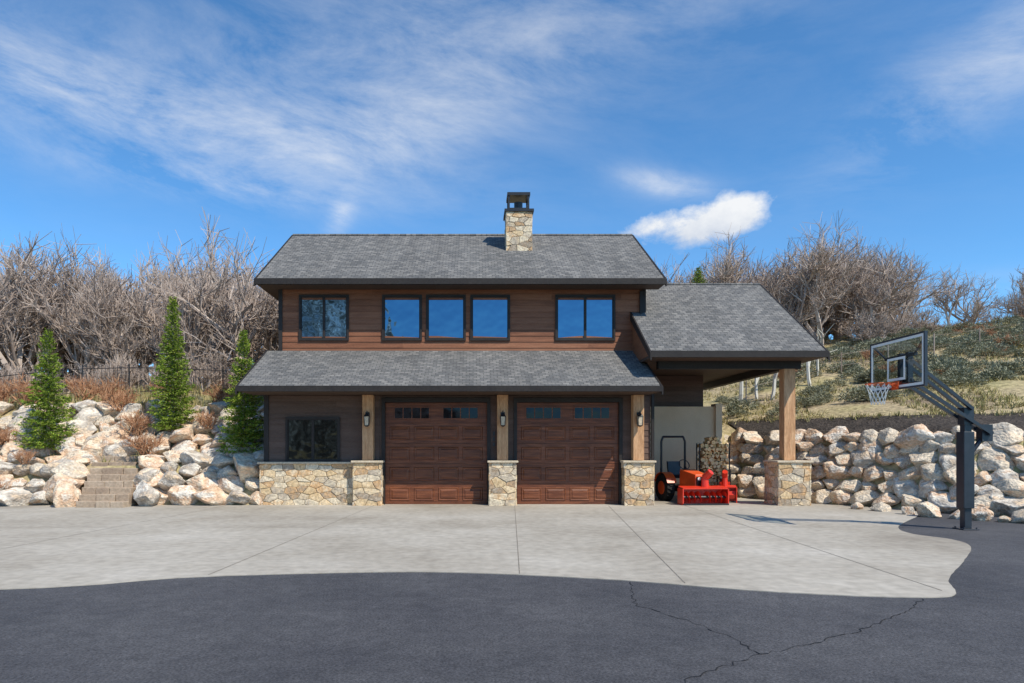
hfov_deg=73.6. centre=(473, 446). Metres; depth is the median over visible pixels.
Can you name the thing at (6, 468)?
boulder
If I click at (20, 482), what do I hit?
boulder
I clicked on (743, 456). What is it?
boulder
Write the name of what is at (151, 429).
boulder
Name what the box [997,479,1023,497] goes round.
boulder
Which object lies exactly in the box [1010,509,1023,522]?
boulder
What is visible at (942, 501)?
boulder
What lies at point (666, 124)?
sky
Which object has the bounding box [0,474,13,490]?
boulder
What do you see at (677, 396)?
carport back core
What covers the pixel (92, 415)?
boulder
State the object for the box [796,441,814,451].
boulder
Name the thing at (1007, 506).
boulder
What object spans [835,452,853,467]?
boulder
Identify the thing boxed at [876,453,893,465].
boulder
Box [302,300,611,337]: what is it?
window glass
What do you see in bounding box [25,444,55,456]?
boulder
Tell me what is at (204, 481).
boulder
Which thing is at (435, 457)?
garage door
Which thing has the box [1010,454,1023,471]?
boulder
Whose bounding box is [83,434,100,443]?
boulder
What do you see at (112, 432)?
boulder
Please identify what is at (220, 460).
boulder
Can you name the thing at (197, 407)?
boulder
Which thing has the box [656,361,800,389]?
carport beam
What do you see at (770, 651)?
asphalt cracks
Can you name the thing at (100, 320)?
scrub oak thicket
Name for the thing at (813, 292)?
scrub oak grove
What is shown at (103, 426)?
boulder
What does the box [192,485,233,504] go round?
boulder
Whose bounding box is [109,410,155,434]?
dormant shrub
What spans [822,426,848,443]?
boulder
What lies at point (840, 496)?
boulder
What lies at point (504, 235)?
ridge cap
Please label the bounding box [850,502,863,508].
boulder
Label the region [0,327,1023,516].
ground terrain
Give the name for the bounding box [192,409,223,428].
dormant shrub
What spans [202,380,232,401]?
dormant shrub
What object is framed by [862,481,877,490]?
boulder
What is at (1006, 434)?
boulder
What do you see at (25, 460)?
dormant shrub
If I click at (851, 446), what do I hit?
boulder
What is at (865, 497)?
boulder
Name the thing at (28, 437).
boulder
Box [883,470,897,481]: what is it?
boulder
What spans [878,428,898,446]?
boulder
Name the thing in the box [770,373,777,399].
aspen sapling
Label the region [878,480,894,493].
boulder
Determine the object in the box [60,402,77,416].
boulder
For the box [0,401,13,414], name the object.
boulder
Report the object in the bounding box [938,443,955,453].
boulder
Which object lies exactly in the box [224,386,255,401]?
dormant shrub
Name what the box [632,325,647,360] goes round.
gable infill
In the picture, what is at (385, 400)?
window and door trim
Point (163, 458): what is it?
boulder
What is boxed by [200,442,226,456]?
boulder
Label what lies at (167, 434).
boulder
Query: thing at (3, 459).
boulder
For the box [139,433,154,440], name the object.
boulder
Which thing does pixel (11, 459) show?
boulder
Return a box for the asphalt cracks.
[629,582,923,682]
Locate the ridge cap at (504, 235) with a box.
[293,234,759,284]
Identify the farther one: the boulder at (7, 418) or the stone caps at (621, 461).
the boulder at (7, 418)
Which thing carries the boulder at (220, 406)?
on the ground terrain at (841, 409)
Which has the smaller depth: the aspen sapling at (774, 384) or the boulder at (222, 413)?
the boulder at (222, 413)
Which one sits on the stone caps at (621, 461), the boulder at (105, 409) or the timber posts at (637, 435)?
the timber posts at (637, 435)
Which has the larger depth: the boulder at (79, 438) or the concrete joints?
the boulder at (79, 438)
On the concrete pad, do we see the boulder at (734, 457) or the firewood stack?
the firewood stack
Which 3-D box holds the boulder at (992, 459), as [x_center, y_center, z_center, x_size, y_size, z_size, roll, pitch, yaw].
[13.684,0.344,17.951,0.729,0.727,0.922,0,0,-26]
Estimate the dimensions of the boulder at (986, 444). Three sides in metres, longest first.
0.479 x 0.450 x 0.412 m
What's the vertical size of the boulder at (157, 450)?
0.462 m
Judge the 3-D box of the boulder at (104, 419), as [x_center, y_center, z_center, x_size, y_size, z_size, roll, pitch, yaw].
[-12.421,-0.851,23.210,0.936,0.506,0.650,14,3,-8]
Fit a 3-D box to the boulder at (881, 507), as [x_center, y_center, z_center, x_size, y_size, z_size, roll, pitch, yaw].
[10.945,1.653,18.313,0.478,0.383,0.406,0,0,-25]
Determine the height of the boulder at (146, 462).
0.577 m
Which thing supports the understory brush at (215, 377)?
on the ground terrain at (841, 409)
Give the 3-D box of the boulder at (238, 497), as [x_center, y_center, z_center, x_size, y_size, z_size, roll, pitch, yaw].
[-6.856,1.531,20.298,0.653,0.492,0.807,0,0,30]
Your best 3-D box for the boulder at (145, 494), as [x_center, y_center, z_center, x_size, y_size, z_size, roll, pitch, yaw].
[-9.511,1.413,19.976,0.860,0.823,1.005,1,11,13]
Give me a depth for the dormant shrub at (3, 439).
21.72 m
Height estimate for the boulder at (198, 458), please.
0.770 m
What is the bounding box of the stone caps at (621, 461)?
[257,460,813,463]
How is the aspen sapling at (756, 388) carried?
on the ground terrain at (841, 409)
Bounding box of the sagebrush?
[3,314,1023,415]
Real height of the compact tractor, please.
2.118 m
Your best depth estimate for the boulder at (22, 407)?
23.34 m
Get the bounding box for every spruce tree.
[12,328,78,454]
[147,296,200,433]
[216,329,263,453]
[691,267,705,282]
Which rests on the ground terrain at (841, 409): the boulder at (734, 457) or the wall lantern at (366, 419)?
the boulder at (734, 457)
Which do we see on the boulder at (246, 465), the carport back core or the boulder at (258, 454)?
the boulder at (258, 454)
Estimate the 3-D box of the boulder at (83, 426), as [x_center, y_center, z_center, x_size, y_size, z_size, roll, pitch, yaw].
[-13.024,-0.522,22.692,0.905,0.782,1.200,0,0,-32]
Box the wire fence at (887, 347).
[745,324,1018,398]
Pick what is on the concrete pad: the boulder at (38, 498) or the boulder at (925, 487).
the boulder at (38, 498)
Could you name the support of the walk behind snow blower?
on the concrete pad
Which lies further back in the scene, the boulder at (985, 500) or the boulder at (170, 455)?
the boulder at (170, 455)
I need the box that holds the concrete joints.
[3,506,939,589]
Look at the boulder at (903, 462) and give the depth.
19.27 m
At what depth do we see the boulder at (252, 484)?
20.40 m
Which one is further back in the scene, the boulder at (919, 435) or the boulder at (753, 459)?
the boulder at (753, 459)
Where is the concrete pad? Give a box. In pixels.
[0,496,970,597]
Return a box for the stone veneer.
[259,212,811,505]
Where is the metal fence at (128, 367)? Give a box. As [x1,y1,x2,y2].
[0,364,263,398]
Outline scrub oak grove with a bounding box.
[654,209,1023,345]
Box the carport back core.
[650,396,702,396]
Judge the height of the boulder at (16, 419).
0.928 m
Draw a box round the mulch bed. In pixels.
[728,413,1023,438]
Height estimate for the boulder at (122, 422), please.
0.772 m
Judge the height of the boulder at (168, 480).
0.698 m
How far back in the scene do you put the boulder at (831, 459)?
21.03 m
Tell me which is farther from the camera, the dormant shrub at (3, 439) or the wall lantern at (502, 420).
the dormant shrub at (3, 439)
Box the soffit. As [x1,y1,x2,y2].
[243,285,820,394]
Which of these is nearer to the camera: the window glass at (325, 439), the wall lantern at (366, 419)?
the wall lantern at (366, 419)
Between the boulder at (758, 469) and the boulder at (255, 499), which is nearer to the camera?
the boulder at (255, 499)
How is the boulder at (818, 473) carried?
on the boulder at (817, 484)
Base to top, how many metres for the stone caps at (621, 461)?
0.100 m
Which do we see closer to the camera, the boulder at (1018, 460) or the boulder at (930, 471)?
the boulder at (1018, 460)
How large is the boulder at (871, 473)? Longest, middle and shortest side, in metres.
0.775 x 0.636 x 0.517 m
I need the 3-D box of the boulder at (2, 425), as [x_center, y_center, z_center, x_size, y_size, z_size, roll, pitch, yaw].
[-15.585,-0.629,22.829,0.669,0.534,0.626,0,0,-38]
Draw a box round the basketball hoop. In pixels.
[865,331,993,529]
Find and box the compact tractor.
[654,436,703,500]
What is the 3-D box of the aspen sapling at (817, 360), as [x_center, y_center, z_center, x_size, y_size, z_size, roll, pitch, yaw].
[15.274,-4.263,30.869,1.003,2.405,1.774,0,0,-12]
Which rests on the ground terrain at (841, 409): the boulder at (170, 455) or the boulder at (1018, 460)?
the boulder at (170, 455)
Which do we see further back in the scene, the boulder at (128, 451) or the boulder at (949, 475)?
the boulder at (128, 451)
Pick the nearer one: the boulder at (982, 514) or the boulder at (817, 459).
the boulder at (982, 514)
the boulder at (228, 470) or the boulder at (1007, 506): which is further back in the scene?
the boulder at (228, 470)
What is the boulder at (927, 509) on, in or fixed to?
on the ground terrain at (841, 409)
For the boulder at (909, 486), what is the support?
on the ground terrain at (841, 409)
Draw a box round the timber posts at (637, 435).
[362,395,643,459]
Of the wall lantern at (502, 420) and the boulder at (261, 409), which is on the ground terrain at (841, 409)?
the boulder at (261, 409)
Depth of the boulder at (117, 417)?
22.94 m
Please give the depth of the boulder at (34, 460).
21.07 m
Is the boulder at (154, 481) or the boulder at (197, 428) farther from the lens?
the boulder at (197, 428)
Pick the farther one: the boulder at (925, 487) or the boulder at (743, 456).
the boulder at (743, 456)
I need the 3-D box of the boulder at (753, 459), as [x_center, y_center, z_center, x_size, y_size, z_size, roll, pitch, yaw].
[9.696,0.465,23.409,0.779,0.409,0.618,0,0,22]
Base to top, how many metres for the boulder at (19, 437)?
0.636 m
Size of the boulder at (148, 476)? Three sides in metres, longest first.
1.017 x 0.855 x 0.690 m
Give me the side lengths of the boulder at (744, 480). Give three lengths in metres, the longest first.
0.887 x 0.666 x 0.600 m
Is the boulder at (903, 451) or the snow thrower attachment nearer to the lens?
the boulder at (903, 451)
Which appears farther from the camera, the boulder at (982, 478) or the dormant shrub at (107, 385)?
the dormant shrub at (107, 385)
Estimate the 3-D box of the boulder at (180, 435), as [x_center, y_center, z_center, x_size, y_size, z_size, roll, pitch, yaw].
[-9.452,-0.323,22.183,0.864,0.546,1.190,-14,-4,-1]
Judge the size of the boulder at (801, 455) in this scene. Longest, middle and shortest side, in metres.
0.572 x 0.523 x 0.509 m
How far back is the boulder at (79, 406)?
23.24 m
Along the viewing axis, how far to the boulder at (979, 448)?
18.03 m
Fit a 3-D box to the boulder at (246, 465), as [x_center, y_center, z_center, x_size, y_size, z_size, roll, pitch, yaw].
[-6.909,0.631,20.747,1.025,0.908,1.144,0,0,21]
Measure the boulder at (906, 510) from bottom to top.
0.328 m
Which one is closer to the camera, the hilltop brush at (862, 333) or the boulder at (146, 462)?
the boulder at (146, 462)
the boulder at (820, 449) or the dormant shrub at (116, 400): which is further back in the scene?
the dormant shrub at (116, 400)
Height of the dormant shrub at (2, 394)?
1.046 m
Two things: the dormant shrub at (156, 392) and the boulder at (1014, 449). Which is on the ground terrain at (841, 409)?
the dormant shrub at (156, 392)
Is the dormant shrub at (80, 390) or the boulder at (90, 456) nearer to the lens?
the boulder at (90, 456)
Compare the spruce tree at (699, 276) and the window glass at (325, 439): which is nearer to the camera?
the window glass at (325, 439)
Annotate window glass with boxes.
[289,420,336,458]
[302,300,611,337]
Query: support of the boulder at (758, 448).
on the ground terrain at (841, 409)
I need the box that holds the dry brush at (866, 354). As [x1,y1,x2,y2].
[771,315,1023,376]
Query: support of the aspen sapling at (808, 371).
on the ground terrain at (841, 409)
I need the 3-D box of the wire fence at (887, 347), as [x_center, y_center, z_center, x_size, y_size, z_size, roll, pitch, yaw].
[27.387,-5.151,31.401,30.956,6.303,0.056,0,0,-5]
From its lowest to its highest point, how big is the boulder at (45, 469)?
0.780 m
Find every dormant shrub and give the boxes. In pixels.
[0,371,40,404]
[0,380,21,403]
[0,423,17,444]
[9,447,39,463]
[62,373,102,400]
[84,375,133,400]
[94,385,139,410]
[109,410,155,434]
[120,430,167,454]
[144,380,169,397]
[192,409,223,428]
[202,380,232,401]
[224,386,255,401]
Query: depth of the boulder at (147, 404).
23.61 m
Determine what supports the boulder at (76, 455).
on the ground terrain at (841, 409)
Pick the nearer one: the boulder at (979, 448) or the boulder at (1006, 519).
the boulder at (1006, 519)
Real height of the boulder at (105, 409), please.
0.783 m
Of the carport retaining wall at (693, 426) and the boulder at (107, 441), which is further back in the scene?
the carport retaining wall at (693, 426)
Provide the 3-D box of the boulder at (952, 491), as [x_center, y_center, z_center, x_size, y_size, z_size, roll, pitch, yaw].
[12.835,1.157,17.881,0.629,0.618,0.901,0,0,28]
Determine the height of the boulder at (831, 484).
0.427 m
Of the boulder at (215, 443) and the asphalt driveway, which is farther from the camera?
the boulder at (215, 443)
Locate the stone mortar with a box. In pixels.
[261,212,809,505]
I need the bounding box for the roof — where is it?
[238,236,825,385]
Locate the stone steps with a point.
(108, 488)
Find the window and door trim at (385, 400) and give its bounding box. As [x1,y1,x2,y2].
[264,289,645,504]
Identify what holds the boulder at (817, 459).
on the ground terrain at (841, 409)
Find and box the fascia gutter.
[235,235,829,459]
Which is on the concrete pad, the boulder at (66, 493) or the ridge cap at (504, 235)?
the boulder at (66, 493)
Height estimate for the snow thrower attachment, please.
1.049 m
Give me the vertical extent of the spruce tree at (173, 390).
4.645 m
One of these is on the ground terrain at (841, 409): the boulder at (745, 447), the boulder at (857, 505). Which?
the boulder at (745, 447)
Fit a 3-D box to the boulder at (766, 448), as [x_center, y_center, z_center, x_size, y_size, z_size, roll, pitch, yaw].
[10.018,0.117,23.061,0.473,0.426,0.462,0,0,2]
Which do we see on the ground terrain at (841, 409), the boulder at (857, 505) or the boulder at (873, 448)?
the boulder at (873, 448)
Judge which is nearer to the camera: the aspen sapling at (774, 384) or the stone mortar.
the stone mortar
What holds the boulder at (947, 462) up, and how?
on the ground terrain at (841, 409)
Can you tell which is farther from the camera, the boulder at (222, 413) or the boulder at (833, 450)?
the boulder at (222, 413)
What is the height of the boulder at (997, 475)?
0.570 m
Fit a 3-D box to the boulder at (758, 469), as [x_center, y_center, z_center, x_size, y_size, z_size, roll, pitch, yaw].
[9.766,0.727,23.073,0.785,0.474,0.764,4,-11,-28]
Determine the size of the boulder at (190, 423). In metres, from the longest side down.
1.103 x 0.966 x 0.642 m
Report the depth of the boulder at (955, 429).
18.55 m
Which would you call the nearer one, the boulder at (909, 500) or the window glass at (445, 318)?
the boulder at (909, 500)
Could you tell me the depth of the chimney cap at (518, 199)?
23.81 m
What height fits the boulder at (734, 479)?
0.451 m
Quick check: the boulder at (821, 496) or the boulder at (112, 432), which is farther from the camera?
the boulder at (112, 432)
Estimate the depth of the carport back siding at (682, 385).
24.32 m
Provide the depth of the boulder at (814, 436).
21.76 m
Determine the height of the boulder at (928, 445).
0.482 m
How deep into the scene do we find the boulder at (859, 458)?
20.10 m
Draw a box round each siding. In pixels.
[269,395,650,461]
[282,290,639,350]
[650,376,702,406]
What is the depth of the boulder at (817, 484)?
20.95 m
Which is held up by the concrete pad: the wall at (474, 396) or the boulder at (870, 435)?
the wall at (474, 396)
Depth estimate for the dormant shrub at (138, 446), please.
21.09 m
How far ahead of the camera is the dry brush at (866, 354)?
32.55 m
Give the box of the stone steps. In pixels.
[76,456,139,507]
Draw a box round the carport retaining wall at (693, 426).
[650,404,721,495]
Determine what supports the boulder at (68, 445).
on the ground terrain at (841, 409)
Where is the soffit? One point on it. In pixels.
(707, 375)
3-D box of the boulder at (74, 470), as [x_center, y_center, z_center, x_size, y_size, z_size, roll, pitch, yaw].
[-12.141,0.839,20.662,0.942,0.802,1.064,0,0,24]
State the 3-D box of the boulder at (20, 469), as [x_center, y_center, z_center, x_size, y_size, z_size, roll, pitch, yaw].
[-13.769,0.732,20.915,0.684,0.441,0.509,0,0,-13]
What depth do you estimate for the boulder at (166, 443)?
21.80 m
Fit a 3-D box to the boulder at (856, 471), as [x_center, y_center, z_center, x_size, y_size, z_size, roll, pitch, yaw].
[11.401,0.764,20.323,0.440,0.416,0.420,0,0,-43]
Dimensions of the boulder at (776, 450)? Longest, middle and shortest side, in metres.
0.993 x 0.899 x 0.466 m
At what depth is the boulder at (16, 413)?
22.90 m
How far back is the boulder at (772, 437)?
22.82 m
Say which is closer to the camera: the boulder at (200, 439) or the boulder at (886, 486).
the boulder at (886, 486)
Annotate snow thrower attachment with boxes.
[677,469,728,504]
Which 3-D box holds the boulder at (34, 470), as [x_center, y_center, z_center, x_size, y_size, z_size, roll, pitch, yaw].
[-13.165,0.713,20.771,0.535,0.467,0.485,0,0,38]
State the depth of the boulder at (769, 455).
22.55 m
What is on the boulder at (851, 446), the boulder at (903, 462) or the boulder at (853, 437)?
the boulder at (853, 437)
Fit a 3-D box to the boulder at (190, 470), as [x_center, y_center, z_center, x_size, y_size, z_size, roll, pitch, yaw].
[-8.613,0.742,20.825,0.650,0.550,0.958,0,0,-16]
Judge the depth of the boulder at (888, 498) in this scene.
19.09 m
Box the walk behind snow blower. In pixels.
[713,469,736,502]
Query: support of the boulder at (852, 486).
on the ground terrain at (841, 409)
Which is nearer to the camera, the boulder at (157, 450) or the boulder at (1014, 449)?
the boulder at (1014, 449)
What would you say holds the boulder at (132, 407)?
on the ground terrain at (841, 409)
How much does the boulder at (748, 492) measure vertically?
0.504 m
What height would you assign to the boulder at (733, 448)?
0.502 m
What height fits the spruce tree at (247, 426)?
4.127 m
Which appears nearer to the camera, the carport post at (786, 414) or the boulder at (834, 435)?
the carport post at (786, 414)
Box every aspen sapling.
[738,381,742,405]
[754,377,759,398]
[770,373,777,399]
[806,334,837,385]
[816,323,834,375]
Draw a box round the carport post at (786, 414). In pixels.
[779,369,794,459]
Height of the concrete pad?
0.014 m
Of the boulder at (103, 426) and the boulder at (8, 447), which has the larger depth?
the boulder at (103, 426)
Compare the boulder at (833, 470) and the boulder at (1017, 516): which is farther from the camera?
the boulder at (833, 470)
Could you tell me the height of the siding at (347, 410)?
3.997 m
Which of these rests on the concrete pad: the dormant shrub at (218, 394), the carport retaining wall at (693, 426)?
the carport retaining wall at (693, 426)
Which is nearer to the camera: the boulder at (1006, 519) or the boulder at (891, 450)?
the boulder at (1006, 519)
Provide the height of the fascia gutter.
9.570 m
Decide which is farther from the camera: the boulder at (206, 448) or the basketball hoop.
the boulder at (206, 448)
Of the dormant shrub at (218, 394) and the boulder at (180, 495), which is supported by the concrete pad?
the boulder at (180, 495)
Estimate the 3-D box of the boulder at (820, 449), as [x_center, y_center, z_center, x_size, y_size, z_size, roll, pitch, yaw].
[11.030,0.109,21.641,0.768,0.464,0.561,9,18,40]
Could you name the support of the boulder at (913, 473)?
on the ground terrain at (841, 409)
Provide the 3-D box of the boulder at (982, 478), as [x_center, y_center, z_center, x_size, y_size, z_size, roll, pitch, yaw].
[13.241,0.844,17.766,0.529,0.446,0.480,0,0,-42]
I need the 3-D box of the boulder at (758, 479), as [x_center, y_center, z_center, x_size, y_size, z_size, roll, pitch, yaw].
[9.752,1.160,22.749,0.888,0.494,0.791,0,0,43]
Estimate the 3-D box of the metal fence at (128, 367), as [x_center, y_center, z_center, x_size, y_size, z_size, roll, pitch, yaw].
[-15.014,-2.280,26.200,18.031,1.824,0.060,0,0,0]
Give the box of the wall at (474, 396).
[269,395,647,459]
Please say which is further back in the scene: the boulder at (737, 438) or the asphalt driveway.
the boulder at (737, 438)
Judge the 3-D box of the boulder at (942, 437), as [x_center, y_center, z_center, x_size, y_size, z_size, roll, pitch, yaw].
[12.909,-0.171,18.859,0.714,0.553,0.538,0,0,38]
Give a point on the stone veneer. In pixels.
(775, 482)
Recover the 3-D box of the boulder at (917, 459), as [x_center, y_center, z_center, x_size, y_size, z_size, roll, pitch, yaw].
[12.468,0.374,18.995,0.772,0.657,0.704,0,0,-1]
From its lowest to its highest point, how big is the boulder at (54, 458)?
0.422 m
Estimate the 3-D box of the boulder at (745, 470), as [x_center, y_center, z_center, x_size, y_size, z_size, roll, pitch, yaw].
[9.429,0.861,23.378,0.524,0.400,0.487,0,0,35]
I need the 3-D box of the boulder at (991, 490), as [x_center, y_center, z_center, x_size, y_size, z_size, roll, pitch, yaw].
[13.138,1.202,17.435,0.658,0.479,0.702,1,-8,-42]
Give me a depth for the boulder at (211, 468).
20.78 m
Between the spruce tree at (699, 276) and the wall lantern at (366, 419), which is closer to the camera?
the wall lantern at (366, 419)
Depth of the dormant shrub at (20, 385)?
23.69 m
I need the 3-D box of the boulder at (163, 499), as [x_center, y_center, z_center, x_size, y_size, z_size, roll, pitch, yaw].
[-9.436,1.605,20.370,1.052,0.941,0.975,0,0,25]
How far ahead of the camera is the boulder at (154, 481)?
20.24 m
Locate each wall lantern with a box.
[364,411,369,426]
[500,411,505,426]
[637,411,642,426]
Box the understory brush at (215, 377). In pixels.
[0,344,254,396]
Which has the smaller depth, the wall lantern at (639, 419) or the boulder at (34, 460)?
the wall lantern at (639, 419)
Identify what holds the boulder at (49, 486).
on the ground terrain at (841, 409)
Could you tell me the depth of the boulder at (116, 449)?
21.54 m
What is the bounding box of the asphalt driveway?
[0,510,1023,682]
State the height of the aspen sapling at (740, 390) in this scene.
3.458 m
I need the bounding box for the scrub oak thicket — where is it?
[0,208,277,388]
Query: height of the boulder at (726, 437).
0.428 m
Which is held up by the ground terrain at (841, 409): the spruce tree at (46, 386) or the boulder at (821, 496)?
the spruce tree at (46, 386)
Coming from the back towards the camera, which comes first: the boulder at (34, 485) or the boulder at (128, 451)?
the boulder at (128, 451)
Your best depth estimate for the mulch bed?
20.71 m
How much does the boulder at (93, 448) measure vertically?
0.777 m
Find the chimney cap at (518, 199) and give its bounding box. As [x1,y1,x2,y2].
[503,192,533,220]
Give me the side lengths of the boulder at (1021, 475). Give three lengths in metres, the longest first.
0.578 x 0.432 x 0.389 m
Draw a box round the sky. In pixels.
[0,0,1023,374]
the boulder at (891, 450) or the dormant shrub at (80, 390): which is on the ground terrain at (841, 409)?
the dormant shrub at (80, 390)
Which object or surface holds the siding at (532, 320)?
attached to the wall
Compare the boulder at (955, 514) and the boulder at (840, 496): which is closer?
the boulder at (955, 514)
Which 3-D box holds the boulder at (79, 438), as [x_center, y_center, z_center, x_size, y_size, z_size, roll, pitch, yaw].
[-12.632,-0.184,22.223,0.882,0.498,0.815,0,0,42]
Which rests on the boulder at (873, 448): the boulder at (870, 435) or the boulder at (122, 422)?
the boulder at (870, 435)
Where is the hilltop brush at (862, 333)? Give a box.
[829,305,943,344]
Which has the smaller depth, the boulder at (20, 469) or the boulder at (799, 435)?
the boulder at (20, 469)
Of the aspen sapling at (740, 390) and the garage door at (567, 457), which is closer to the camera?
the garage door at (567, 457)
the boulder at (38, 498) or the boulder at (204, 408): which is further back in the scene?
the boulder at (204, 408)
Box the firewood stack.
[696,437,729,485]
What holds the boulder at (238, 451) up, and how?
on the ground terrain at (841, 409)
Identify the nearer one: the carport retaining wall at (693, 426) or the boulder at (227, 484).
the boulder at (227, 484)
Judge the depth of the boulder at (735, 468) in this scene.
23.66 m
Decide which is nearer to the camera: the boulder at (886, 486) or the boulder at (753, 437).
the boulder at (886, 486)
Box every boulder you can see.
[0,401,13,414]
[0,415,13,421]
[0,420,9,430]
[0,427,28,441]
[0,455,6,461]
[0,461,15,474]
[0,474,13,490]
[0,486,33,505]
[1,440,27,457]
[5,478,26,489]
[7,412,42,431]
[7,451,29,463]
[12,408,35,417]
[12,464,30,475]
[18,404,39,409]
[22,434,38,444]
[22,457,45,464]
[23,479,44,492]
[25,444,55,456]
[28,490,49,504]
[29,463,44,477]
[39,459,73,478]
[42,472,84,501]
[44,455,62,462]
[50,461,89,480]
[52,480,81,507]
[54,437,83,455]
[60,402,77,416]
[61,450,89,464]
[66,419,96,435]
[70,434,90,445]
[71,400,96,411]
[73,407,103,423]
[81,440,102,455]
[81,452,97,464]
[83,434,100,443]
[94,415,117,426]
[95,401,121,417]
[95,427,129,443]
[99,421,109,430]
[100,437,121,448]
[102,442,127,455]
[108,420,128,432]
[114,412,136,422]
[118,436,142,455]
[120,403,143,414]
[133,467,165,487]
[133,481,160,505]
[134,468,160,482]
[138,455,163,468]
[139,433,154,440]
[143,418,163,435]
[145,399,165,412]
[145,454,166,461]
[148,437,170,454]
[148,446,169,454]
[153,431,170,440]
[154,487,168,504]
[157,471,187,490]
[160,461,177,471]
[163,420,192,431]
[163,450,180,463]
[167,485,198,505]
[168,426,193,443]
[171,440,198,453]
[178,463,201,477]
[180,450,211,469]
[186,471,217,491]
[192,405,200,413]
[192,419,213,434]
[192,434,212,444]
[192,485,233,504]
[199,406,211,413]
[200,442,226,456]
[201,466,221,472]
[208,401,230,413]
[208,454,233,467]
[210,424,228,434]
[210,431,234,446]
[215,409,235,428]
[217,465,237,478]
[217,475,243,492]
[225,442,259,457]
[226,490,250,504]
[233,453,263,482]
[245,478,259,491]
[249,491,262,504]
[251,450,263,459]
[256,404,263,412]
[724,434,730,441]
[727,441,738,451]
[727,451,740,463]
[727,462,740,474]
[727,474,737,484]
[731,427,748,445]
[737,443,755,453]
[737,474,754,487]
[737,486,755,497]
[739,452,752,462]
[741,466,753,474]
[743,431,763,444]
[744,455,763,464]
[749,461,764,474]
[752,475,764,486]
[754,444,762,453]
[755,483,764,498]
[762,445,775,452]
[764,430,778,445]
[764,448,778,462]
[771,445,796,452]
[795,429,805,445]
[795,451,808,459]
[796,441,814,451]
[804,428,823,444]
[805,454,827,465]
[808,443,826,454]
[811,479,825,491]
[811,489,832,503]
[812,465,825,479]
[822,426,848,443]
[822,461,851,479]
[823,479,838,489]
[825,442,848,457]
[827,456,835,461]
[829,489,852,504]
[834,480,861,493]
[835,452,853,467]
[841,432,860,442]
[843,441,859,451]
[848,466,863,477]
[848,490,879,504]
[850,449,876,468]
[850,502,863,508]
[858,439,882,459]
[859,429,878,442]
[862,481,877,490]
[863,465,883,481]
[870,502,890,511]
[872,492,900,506]
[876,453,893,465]
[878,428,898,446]
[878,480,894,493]
[883,443,901,458]
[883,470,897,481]
[893,424,935,448]
[893,477,918,500]
[894,455,910,468]
[898,466,921,480]
[899,445,918,454]
[901,493,925,509]
[901,506,914,514]
[909,451,937,467]
[916,502,941,517]
[918,479,948,498]
[919,439,940,452]
[919,463,947,481]
[927,491,959,512]
[933,431,955,443]
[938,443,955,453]
[939,453,955,471]
[942,465,976,484]
[948,483,978,500]
[949,509,959,518]
[951,426,975,438]
[955,442,983,454]
[972,507,993,520]
[975,471,991,486]
[975,485,1004,498]
[975,494,1000,515]
[977,447,1014,471]
[982,442,991,447]
[986,422,1023,448]
[990,468,1020,486]
[991,444,1023,455]
[992,496,1023,516]
[996,516,1011,522]
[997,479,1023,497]
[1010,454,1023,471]
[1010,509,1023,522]
[1018,473,1023,480]
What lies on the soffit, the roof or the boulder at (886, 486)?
the roof
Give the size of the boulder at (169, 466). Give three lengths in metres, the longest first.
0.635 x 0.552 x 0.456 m
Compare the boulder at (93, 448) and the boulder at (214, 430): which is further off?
the boulder at (214, 430)
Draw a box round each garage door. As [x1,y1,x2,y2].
[385,402,486,503]
[517,402,617,503]
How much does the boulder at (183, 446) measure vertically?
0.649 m
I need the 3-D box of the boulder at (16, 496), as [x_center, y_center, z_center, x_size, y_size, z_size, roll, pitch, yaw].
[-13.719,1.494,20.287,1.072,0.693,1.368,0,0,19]
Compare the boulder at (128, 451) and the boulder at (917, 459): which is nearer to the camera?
the boulder at (917, 459)
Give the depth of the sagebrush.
29.61 m
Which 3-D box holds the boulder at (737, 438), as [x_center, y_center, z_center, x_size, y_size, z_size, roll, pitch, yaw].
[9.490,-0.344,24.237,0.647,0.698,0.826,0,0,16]
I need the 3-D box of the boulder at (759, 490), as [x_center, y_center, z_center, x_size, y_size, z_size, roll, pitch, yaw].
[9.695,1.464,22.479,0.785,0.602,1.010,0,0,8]

